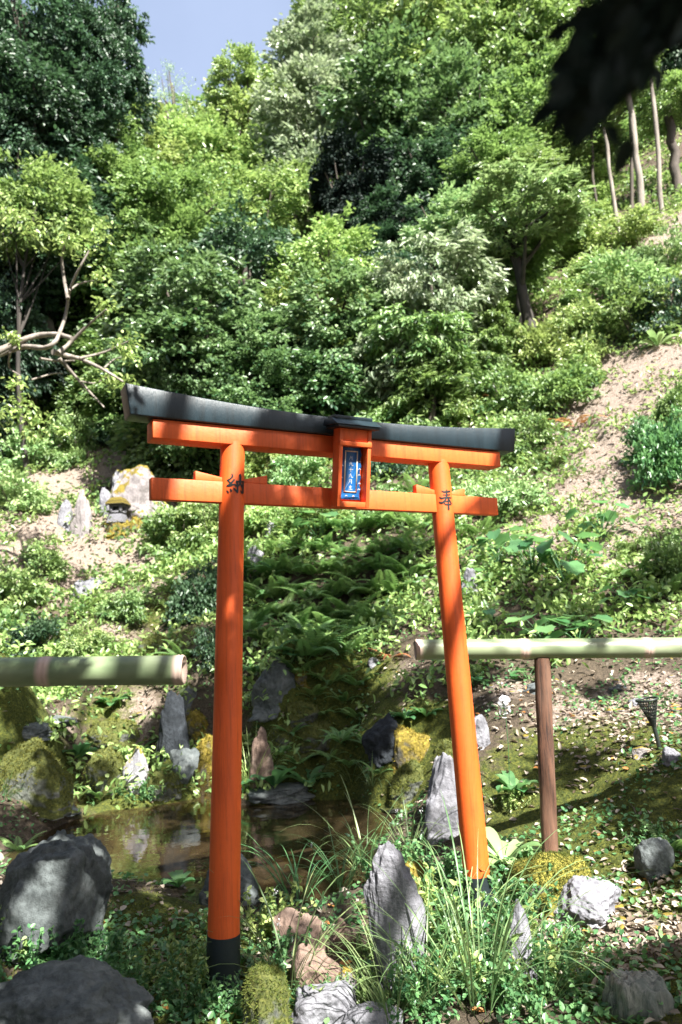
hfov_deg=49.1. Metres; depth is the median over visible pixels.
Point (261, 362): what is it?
tree
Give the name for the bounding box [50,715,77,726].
rock
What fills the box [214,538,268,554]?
fern
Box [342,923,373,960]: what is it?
leafy herb
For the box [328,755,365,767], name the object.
fern
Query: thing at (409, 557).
fern
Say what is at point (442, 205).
tree
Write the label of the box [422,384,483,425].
shrub
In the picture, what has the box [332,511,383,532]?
fern
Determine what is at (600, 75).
overhanging tree
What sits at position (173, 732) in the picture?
rock
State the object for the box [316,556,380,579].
fern
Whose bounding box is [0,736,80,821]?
rock
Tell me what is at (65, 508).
rock
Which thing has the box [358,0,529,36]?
tree
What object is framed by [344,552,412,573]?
fern
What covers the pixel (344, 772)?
grass tuft
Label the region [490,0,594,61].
tree
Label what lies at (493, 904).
grass tuft
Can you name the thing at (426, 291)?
tree
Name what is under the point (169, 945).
leafy herb
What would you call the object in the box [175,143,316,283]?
tree
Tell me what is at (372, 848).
grass tuft
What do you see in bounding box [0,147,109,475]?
tree
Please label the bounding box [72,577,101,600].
rock
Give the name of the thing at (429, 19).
tree
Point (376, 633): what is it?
undergrowth
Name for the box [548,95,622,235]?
bare tree
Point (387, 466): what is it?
shrub
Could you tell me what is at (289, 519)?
fern
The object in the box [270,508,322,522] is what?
fern
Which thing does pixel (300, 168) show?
tree
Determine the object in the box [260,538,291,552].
fern
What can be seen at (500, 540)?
leaved plant
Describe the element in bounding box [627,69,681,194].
tree
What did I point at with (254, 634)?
fern
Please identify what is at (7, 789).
grass tuft
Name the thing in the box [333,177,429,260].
tree
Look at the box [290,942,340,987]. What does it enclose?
rock
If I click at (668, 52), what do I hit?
tree
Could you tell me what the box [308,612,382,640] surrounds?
fern
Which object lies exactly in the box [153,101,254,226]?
tree
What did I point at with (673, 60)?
tree
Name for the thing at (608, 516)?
leaved plant
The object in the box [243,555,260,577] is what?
fern
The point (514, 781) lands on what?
broad leaved plant
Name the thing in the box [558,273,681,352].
shrub
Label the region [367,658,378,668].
rock
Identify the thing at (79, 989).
rock
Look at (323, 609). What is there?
fern
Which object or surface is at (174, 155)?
tree
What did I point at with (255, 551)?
rock
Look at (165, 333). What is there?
tree
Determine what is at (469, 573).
rock
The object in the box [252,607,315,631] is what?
fern
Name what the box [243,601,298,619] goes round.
fern
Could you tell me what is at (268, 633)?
fern
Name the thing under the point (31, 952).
leafy herb
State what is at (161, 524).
shrub
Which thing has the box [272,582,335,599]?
fern
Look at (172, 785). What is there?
rock
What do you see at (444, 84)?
tree
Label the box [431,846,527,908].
leafy herb
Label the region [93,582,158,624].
shrub
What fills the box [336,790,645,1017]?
grass tuft
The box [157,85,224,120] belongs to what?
tree
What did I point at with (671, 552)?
shrub
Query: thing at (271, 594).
fern
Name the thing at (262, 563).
leaved plant
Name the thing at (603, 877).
leafy herb
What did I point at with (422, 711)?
broad leaved plant
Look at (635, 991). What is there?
rock
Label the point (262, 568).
fern
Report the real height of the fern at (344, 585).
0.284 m
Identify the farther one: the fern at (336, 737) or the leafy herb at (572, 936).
the fern at (336, 737)
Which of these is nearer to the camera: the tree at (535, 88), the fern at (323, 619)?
the fern at (323, 619)
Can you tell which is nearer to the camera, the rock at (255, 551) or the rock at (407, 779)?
the rock at (407, 779)
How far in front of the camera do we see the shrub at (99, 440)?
15.22 m
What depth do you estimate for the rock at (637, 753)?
4.25 m
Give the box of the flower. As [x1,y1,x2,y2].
[497,695,510,784]
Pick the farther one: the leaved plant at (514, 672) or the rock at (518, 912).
the leaved plant at (514, 672)
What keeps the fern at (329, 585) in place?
on the ground
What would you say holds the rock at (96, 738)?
on the ground
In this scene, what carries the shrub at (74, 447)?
on the ground
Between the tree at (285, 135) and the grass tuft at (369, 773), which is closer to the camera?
the grass tuft at (369, 773)
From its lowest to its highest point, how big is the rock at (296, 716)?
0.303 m
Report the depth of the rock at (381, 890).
2.64 m
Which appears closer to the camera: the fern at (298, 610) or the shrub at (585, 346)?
the fern at (298, 610)
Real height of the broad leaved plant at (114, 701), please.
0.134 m
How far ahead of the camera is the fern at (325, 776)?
5.99 m
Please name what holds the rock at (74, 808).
on the ground
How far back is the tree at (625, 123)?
24.46 m
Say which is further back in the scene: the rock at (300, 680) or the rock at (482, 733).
the rock at (300, 680)
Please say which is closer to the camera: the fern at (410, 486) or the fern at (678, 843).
the fern at (678, 843)
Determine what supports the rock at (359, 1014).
on the ground
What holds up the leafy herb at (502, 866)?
on the ground
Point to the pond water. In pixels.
(158, 843)
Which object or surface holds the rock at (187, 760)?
on the ground
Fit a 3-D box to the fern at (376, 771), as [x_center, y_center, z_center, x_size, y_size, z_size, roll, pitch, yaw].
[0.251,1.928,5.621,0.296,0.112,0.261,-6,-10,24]
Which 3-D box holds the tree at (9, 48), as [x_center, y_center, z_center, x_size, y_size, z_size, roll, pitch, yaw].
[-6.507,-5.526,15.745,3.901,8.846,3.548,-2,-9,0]
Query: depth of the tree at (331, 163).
18.60 m
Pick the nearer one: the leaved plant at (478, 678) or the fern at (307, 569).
the leaved plant at (478, 678)
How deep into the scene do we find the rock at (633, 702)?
5.01 m
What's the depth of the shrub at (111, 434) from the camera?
14.90 m
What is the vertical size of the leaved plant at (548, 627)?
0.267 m
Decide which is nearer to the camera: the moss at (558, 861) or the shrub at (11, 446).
the moss at (558, 861)
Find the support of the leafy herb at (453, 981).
on the ground
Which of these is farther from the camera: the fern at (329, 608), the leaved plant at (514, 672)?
the fern at (329, 608)
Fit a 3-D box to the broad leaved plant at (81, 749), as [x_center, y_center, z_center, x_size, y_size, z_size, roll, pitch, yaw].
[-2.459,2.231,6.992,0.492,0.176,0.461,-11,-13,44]
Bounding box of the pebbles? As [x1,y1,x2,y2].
[59,505,681,1021]
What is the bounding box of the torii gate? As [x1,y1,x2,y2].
[120,383,514,1002]
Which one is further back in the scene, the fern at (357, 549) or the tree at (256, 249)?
the tree at (256, 249)
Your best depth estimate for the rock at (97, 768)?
6.08 m
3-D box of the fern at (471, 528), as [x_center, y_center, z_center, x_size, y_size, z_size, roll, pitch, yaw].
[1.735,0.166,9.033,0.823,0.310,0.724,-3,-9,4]
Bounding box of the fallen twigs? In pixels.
[0,390,681,1012]
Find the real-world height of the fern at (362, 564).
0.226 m
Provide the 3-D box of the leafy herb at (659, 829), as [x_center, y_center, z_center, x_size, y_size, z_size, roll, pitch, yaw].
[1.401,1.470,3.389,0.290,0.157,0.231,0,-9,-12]
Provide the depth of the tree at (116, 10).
18.48 m
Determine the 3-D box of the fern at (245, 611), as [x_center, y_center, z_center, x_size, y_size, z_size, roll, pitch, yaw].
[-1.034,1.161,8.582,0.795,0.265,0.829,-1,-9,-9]
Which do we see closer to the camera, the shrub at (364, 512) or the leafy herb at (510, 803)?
the leafy herb at (510, 803)
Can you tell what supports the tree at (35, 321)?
on the ground
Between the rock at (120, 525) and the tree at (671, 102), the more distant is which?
the tree at (671, 102)
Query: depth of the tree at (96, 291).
16.23 m
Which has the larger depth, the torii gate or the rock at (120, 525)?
the rock at (120, 525)
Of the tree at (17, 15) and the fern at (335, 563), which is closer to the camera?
the fern at (335, 563)
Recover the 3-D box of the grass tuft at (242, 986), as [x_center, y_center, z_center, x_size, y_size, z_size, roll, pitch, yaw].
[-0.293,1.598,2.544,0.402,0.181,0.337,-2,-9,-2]
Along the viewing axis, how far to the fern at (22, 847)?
4.88 m
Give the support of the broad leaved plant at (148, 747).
on the ground
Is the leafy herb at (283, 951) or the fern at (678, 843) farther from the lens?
the fern at (678, 843)
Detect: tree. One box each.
[0,0,116,424]
[0,28,121,442]
[0,96,65,457]
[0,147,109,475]
[0,198,145,444]
[0,330,74,410]
[9,275,84,327]
[38,141,172,433]
[39,0,136,429]
[43,237,182,422]
[49,338,161,445]
[52,143,241,450]
[63,0,160,310]
[86,216,279,479]
[103,98,152,166]
[131,92,163,156]
[135,99,197,193]
[148,58,194,132]
[152,111,185,127]
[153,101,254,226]
[156,189,312,396]
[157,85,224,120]
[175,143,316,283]
[182,302,317,472]
[183,39,275,184]
[184,71,313,281]
[238,44,375,271]
[243,148,342,274]
[252,200,382,414]
[257,0,361,140]
[259,253,392,457]
[289,0,367,56]
[297,0,436,120]
[307,0,480,255]
[307,117,396,225]
[323,188,413,254]
[329,218,513,423]
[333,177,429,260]
[354,235,439,369]
[354,300,483,426]
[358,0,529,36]
[370,0,520,87]
[377,117,481,253]
[383,36,553,219]
[396,179,528,325]
[430,0,622,160]
[434,154,603,353]
[436,108,574,287]
[448,268,521,401]
[452,46,628,266]
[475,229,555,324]
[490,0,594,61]
[529,0,681,178]
[534,194,609,264]
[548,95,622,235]
[549,139,620,227]
[595,0,681,99]
[601,105,665,154]
[602,90,639,232]
[619,49,668,214]
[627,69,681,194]
[628,114,633,211]
[638,47,681,100]
[649,78,664,218]
[650,70,680,123]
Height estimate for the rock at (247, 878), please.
0.316 m
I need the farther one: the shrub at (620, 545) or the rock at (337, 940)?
the shrub at (620, 545)
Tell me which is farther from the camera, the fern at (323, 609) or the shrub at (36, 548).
the shrub at (36, 548)
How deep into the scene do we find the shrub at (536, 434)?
11.33 m
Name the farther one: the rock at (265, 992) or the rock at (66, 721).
the rock at (66, 721)
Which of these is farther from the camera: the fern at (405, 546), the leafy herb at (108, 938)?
the fern at (405, 546)
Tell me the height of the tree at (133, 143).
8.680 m
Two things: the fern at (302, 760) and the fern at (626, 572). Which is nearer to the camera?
the fern at (302, 760)
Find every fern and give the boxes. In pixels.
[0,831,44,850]
[75,786,121,797]
[149,639,203,657]
[150,577,198,583]
[205,601,285,632]
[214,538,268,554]
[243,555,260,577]
[243,576,268,589]
[243,576,305,600]
[243,578,288,601]
[243,592,316,618]
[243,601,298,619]
[243,603,278,618]
[243,621,292,642]
[243,653,270,675]
[244,553,303,575]
[246,556,311,577]
[249,522,272,529]
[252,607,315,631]
[256,628,287,638]
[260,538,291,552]
[261,516,293,530]
[263,531,302,550]
[263,575,320,593]
[263,603,316,614]
[264,627,349,661]
[267,613,346,638]
[269,624,371,654]
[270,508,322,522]
[271,654,334,673]
[271,745,292,752]
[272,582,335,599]
[273,554,325,576]
[275,722,310,734]
[276,539,321,553]
[278,603,331,623]
[278,615,360,634]
[280,752,318,763]
[290,555,340,578]
[296,554,364,571]
[297,510,350,532]
[300,532,340,551]
[300,581,343,599]
[300,597,355,616]
[301,667,353,684]
[301,683,331,696]
[301,705,336,714]
[307,608,373,634]
[307,769,339,777]
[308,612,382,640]
[310,514,369,533]
[310,749,347,760]
[314,576,354,597]
[314,578,391,597]
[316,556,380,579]
[316,589,386,613]
[317,724,362,743]
[319,603,370,620]
[321,533,368,557]
[324,624,394,654]
[324,637,357,657]
[325,690,360,702]
[328,592,409,621]
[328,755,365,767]
[330,571,414,595]
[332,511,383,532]
[334,706,370,719]
[338,555,386,572]
[338,616,392,628]
[340,673,378,686]
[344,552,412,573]
[345,540,376,555]
[345,568,435,596]
[346,605,410,622]
[347,569,406,598]
[347,731,361,743]
[355,512,397,528]
[358,537,399,554]
[359,761,392,773]
[360,524,425,551]
[360,648,410,656]
[362,511,414,527]
[370,552,414,576]
[378,534,433,553]
[379,554,435,577]
[382,473,429,492]
[397,512,432,529]
[455,514,514,535]
[548,414,606,425]
[608,552,667,580]
[632,573,681,595]
[636,818,681,851]
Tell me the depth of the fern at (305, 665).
6.75 m
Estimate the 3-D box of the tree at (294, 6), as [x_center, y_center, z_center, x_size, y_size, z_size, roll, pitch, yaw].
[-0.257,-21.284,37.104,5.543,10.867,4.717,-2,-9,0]
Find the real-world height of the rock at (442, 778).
0.595 m
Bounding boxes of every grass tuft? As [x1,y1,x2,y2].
[0,770,27,802]
[170,859,439,1016]
[204,936,311,1012]
[208,725,293,784]
[241,830,368,917]
[275,810,394,888]
[285,775,445,881]
[285,897,488,1023]
[295,865,527,1004]
[313,760,360,781]
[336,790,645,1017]
[353,759,391,786]
[353,790,455,863]
[400,832,610,942]
[466,904,655,1019]
[572,726,600,751]
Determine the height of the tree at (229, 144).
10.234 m
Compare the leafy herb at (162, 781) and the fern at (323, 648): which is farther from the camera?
the fern at (323, 648)
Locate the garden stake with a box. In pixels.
[635,696,660,749]
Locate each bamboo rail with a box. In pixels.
[0,655,186,686]
[414,637,681,659]
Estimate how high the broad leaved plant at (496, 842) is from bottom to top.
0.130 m
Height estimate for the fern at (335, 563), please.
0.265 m
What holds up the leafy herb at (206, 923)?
on the ground
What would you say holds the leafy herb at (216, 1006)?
on the ground
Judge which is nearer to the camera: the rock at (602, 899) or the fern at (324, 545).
the rock at (602, 899)
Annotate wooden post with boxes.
[534,658,557,851]
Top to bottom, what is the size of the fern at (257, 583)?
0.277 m
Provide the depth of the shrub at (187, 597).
9.32 m
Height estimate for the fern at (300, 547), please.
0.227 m
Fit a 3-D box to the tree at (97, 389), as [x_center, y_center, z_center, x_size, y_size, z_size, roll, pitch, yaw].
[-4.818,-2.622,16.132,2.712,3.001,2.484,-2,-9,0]
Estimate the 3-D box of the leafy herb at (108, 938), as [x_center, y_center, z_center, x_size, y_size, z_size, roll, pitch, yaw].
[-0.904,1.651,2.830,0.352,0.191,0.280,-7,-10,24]
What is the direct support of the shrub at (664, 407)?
on the ground
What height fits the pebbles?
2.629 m
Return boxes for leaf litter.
[0,293,681,1023]
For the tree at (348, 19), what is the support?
on the ground
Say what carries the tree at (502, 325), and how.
on the ground
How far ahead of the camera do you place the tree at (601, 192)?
18.82 m
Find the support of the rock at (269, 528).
on the ground
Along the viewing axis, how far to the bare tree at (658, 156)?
18.01 m
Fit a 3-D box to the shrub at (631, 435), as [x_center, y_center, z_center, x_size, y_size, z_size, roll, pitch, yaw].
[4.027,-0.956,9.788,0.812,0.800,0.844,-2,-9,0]
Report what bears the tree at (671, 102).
on the ground
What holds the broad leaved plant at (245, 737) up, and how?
on the ground
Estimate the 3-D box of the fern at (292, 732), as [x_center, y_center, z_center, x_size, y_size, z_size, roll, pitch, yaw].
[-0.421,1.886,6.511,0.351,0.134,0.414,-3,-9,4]
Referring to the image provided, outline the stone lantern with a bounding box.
[105,497,130,522]
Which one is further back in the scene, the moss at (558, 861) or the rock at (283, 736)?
the rock at (283, 736)
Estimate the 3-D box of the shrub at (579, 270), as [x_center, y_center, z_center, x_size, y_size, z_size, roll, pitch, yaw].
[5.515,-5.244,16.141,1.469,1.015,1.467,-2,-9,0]
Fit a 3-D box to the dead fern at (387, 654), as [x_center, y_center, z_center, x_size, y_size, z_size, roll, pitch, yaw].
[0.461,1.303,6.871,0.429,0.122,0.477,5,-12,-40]
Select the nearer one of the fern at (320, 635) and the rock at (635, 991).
the rock at (635, 991)
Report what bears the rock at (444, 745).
on the ground
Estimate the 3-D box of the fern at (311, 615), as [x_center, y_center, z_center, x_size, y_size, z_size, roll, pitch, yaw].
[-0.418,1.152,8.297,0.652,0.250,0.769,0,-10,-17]
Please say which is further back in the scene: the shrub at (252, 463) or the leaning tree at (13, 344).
the shrub at (252, 463)
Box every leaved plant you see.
[62,742,98,758]
[94,692,132,705]
[114,740,157,757]
[157,869,194,886]
[241,766,296,785]
[242,733,253,746]
[243,561,271,584]
[272,646,319,660]
[275,765,333,785]
[293,510,350,543]
[389,708,417,719]
[410,707,442,716]
[460,568,493,582]
[464,526,525,561]
[464,607,496,622]
[471,675,489,687]
[486,827,541,865]
[488,530,573,578]
[495,770,537,794]
[502,612,587,638]
[509,667,533,678]
[522,531,602,585]
[533,614,622,637]
[565,500,637,538]
[596,584,656,612]
[638,329,678,349]
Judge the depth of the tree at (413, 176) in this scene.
18.60 m
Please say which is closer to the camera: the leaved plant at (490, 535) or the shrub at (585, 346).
the leaved plant at (490, 535)
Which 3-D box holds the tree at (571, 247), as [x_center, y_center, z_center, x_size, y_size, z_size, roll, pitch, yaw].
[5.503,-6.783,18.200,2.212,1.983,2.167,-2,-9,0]
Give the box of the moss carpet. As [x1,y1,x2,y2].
[1,610,681,1023]
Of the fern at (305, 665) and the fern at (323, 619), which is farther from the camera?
the fern at (323, 619)
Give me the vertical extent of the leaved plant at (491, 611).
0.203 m
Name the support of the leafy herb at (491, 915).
on the ground
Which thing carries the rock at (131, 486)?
on the ground
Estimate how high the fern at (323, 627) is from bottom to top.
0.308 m
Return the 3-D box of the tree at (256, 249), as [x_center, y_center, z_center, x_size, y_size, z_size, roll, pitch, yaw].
[-2.120,-3.700,15.212,3.673,4.896,2.993,-2,-9,0]
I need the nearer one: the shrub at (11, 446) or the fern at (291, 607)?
the fern at (291, 607)
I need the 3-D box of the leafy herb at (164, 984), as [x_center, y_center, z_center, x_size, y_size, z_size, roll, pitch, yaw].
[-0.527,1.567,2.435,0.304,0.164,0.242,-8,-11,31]
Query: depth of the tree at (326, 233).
14.01 m
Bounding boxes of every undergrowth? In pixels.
[0,3,681,813]
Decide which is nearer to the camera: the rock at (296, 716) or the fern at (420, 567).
the rock at (296, 716)
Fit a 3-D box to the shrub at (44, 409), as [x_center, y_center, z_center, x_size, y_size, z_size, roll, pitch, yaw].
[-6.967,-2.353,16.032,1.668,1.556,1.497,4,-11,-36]
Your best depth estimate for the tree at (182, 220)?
16.10 m
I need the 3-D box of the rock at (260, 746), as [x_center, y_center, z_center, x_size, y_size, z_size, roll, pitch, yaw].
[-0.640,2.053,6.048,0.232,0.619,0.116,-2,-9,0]
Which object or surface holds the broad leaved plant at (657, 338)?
on the ground
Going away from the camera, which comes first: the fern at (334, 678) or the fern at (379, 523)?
the fern at (334, 678)
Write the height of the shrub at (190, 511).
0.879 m
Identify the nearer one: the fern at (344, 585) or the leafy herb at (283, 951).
the leafy herb at (283, 951)
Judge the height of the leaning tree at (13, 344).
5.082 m
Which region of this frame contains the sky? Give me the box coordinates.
[9,0,296,115]
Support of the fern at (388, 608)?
on the ground
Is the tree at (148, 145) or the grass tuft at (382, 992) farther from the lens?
the tree at (148, 145)
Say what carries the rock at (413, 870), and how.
on the ground
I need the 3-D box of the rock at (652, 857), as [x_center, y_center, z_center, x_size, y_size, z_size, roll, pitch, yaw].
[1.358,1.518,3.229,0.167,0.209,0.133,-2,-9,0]
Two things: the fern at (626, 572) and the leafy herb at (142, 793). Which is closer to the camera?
the leafy herb at (142, 793)
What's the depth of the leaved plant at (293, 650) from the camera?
6.83 m
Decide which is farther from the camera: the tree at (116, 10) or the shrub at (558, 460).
the tree at (116, 10)
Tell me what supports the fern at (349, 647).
on the ground
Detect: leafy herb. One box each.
[0,907,28,963]
[0,918,87,982]
[11,899,124,963]
[59,921,152,963]
[96,938,181,993]
[116,777,165,803]
[129,933,204,989]
[135,950,220,1022]
[159,768,165,793]
[168,932,209,999]
[177,969,242,1023]
[189,891,250,939]
[204,874,316,943]
[240,926,311,977]
[288,966,373,1002]
[308,946,411,1003]
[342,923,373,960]
[345,833,427,877]
[355,857,484,942]
[366,964,462,1023]
[387,939,490,1012]
[411,846,463,903]
[412,921,509,1001]
[423,882,506,974]
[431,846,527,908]
[434,894,574,959]
[455,946,557,1020]
[478,867,558,922]
[482,785,536,812]
[496,845,553,881]
[496,928,622,1008]
[502,897,593,985]
[537,912,622,965]
[586,871,622,888]
[618,819,677,849]
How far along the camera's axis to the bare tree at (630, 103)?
18.01 m
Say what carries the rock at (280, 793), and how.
in the pond water
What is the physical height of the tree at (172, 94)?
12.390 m
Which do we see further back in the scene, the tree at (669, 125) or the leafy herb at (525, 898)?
the tree at (669, 125)
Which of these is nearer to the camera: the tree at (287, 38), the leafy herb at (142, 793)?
the leafy herb at (142, 793)
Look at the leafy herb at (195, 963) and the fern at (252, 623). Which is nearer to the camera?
the leafy herb at (195, 963)
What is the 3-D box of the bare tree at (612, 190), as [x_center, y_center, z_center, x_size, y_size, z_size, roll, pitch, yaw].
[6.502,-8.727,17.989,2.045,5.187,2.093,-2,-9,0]
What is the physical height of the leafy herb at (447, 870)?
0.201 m
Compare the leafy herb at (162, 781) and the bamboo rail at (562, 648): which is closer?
the bamboo rail at (562, 648)
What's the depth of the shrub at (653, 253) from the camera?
14.95 m
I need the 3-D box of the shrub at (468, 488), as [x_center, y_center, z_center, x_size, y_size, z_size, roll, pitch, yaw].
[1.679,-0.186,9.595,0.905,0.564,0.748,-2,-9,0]
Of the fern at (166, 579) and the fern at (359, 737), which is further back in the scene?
the fern at (166, 579)
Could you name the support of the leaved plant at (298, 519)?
on the ground
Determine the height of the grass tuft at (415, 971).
0.392 m
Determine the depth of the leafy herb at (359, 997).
2.52 m
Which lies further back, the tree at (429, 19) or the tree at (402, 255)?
the tree at (429, 19)
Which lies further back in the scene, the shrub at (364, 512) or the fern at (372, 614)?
the shrub at (364, 512)
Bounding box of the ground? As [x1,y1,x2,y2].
[0,96,681,1023]
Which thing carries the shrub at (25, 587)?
on the ground
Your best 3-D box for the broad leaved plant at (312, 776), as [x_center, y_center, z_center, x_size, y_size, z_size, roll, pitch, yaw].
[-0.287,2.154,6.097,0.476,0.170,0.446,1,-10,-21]
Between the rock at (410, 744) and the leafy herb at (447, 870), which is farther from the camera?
the rock at (410, 744)
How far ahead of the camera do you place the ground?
6.34 m
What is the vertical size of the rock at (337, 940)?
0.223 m
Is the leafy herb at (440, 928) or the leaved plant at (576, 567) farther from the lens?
the leaved plant at (576, 567)
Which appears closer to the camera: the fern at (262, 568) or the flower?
the flower
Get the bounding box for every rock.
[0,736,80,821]
[0,829,112,965]
[0,955,153,1023]
[22,722,52,740]
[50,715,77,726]
[57,499,72,530]
[66,805,81,816]
[69,489,91,538]
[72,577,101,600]
[80,744,123,804]
[86,716,139,749]
[99,487,110,516]
[105,518,131,539]
[107,465,153,522]
[110,469,121,497]
[122,746,148,794]
[129,514,142,533]
[136,632,168,655]
[143,501,168,523]
[146,769,184,802]
[155,690,189,764]
[169,748,199,783]
[181,682,196,714]
[186,708,208,740]
[195,733,212,785]
[199,853,260,905]
[239,961,295,1023]
[241,782,314,804]
[247,547,263,565]
[247,656,295,722]
[249,727,273,788]
[265,522,274,538]
[268,722,298,752]
[271,698,319,731]
[271,907,327,959]
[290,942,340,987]
[290,980,356,1023]
[294,668,310,688]
[297,716,334,758]
[328,918,356,964]
[338,965,358,990]
[342,1001,404,1023]
[361,712,397,767]
[363,841,425,994]
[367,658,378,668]
[380,757,423,812]
[392,724,429,772]
[405,860,426,890]
[424,752,459,845]
[431,738,452,773]
[461,568,478,603]
[475,714,490,749]
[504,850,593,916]
[506,899,536,982]
[522,683,534,694]
[553,875,621,928]
[602,968,675,1022]
[608,684,626,693]
[628,698,642,705]
[631,746,647,759]
[633,837,674,882]
[659,747,680,765]
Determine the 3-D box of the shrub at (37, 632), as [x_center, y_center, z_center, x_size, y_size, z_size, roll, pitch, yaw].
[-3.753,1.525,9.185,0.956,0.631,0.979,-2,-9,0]
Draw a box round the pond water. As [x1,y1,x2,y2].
[4,781,403,912]
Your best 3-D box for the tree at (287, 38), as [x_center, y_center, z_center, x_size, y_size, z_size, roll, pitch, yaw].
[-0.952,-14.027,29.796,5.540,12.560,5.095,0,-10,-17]
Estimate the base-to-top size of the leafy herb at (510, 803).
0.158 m
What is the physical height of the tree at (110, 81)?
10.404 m
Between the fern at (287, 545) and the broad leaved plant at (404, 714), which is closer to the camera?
the broad leaved plant at (404, 714)
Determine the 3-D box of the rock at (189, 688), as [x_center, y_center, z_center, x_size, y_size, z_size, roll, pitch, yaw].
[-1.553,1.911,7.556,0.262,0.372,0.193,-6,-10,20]
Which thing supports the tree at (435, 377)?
on the ground
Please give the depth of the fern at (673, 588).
6.69 m
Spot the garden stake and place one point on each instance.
(651, 717)
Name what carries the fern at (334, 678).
on the ground
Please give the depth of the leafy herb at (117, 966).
2.60 m
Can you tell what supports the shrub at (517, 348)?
on the ground
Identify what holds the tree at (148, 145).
on the ground
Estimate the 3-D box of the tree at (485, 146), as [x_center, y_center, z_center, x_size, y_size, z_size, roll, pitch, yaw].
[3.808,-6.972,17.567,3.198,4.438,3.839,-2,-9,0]
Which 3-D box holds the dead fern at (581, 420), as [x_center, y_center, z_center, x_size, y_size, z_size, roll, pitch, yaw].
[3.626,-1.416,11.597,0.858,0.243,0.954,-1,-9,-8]
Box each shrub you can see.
[0,425,69,471]
[0,466,56,513]
[0,560,54,619]
[0,612,64,656]
[10,537,74,581]
[36,392,51,429]
[43,406,99,469]
[54,622,118,656]
[77,416,117,445]
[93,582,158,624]
[106,424,142,448]
[135,501,209,561]
[159,554,216,627]
[165,502,218,545]
[190,622,215,673]
[244,451,300,483]
[244,505,289,534]
[262,454,329,485]
[269,507,355,532]
[345,483,406,522]
[370,461,416,478]
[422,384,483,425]
[452,478,491,516]
[468,361,543,417]
[479,319,525,361]
[479,472,557,517]
[491,409,562,460]
[505,313,577,362]
[518,353,611,412]
[530,443,574,472]
[532,296,621,341]
[549,285,597,316]
[552,330,614,370]
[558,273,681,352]
[562,242,623,287]
[574,246,680,298]
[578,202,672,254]
[608,533,649,557]
[618,412,668,466]
[619,220,681,276]
[625,273,681,341]
[626,403,681,492]
[637,527,681,588]
[649,374,681,430]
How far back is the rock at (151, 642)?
8.51 m
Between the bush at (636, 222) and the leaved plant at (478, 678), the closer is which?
the leaved plant at (478, 678)
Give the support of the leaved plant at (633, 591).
on the ground
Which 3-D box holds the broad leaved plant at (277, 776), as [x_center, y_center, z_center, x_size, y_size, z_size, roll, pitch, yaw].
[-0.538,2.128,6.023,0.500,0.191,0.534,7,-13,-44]
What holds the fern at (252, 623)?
on the ground
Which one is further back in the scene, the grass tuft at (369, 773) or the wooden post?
the grass tuft at (369, 773)
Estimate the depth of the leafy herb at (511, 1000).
2.36 m
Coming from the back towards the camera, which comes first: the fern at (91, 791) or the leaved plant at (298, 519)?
the leaved plant at (298, 519)
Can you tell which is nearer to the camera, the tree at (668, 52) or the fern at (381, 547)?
the fern at (381, 547)
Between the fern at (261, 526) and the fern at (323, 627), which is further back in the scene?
the fern at (261, 526)
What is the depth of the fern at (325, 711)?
6.61 m
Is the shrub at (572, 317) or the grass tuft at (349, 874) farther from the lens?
the shrub at (572, 317)
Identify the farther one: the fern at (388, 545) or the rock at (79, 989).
the fern at (388, 545)
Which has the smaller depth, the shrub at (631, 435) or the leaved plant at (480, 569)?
the leaved plant at (480, 569)
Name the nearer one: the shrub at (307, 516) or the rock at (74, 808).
the rock at (74, 808)
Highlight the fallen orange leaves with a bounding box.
[21,357,679,1011]
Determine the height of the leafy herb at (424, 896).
0.284 m
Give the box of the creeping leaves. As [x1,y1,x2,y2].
[0,467,681,1023]
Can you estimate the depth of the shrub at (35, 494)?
12.41 m
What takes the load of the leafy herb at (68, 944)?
on the ground
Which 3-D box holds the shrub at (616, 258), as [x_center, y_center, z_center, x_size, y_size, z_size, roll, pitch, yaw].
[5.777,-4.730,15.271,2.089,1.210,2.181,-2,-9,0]
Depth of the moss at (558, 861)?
3.16 m
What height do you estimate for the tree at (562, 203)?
3.646 m
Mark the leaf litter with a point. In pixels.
(666, 927)
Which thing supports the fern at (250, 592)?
on the ground
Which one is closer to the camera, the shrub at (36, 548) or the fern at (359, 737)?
the fern at (359, 737)
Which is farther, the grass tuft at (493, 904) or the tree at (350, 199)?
the tree at (350, 199)
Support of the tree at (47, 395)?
on the ground
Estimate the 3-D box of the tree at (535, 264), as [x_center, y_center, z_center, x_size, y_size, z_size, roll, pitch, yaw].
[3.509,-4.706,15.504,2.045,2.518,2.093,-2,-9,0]
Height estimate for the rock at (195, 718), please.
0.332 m
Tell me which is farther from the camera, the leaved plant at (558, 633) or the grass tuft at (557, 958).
the leaved plant at (558, 633)
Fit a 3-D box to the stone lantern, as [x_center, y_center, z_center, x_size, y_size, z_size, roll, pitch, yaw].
[-3.645,-0.023,12.210,0.318,0.430,0.318,-4,-9,8]
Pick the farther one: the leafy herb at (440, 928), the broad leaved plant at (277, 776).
the broad leaved plant at (277, 776)
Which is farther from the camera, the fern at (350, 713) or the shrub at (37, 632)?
the shrub at (37, 632)
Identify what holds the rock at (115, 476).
on the rock at (131, 486)
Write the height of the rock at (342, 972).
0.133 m
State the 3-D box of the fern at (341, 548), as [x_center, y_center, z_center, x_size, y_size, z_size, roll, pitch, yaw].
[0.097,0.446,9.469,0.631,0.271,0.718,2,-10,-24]
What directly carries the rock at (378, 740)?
on the ground
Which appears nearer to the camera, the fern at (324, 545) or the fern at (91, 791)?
the fern at (91, 791)
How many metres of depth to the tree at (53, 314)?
16.41 m

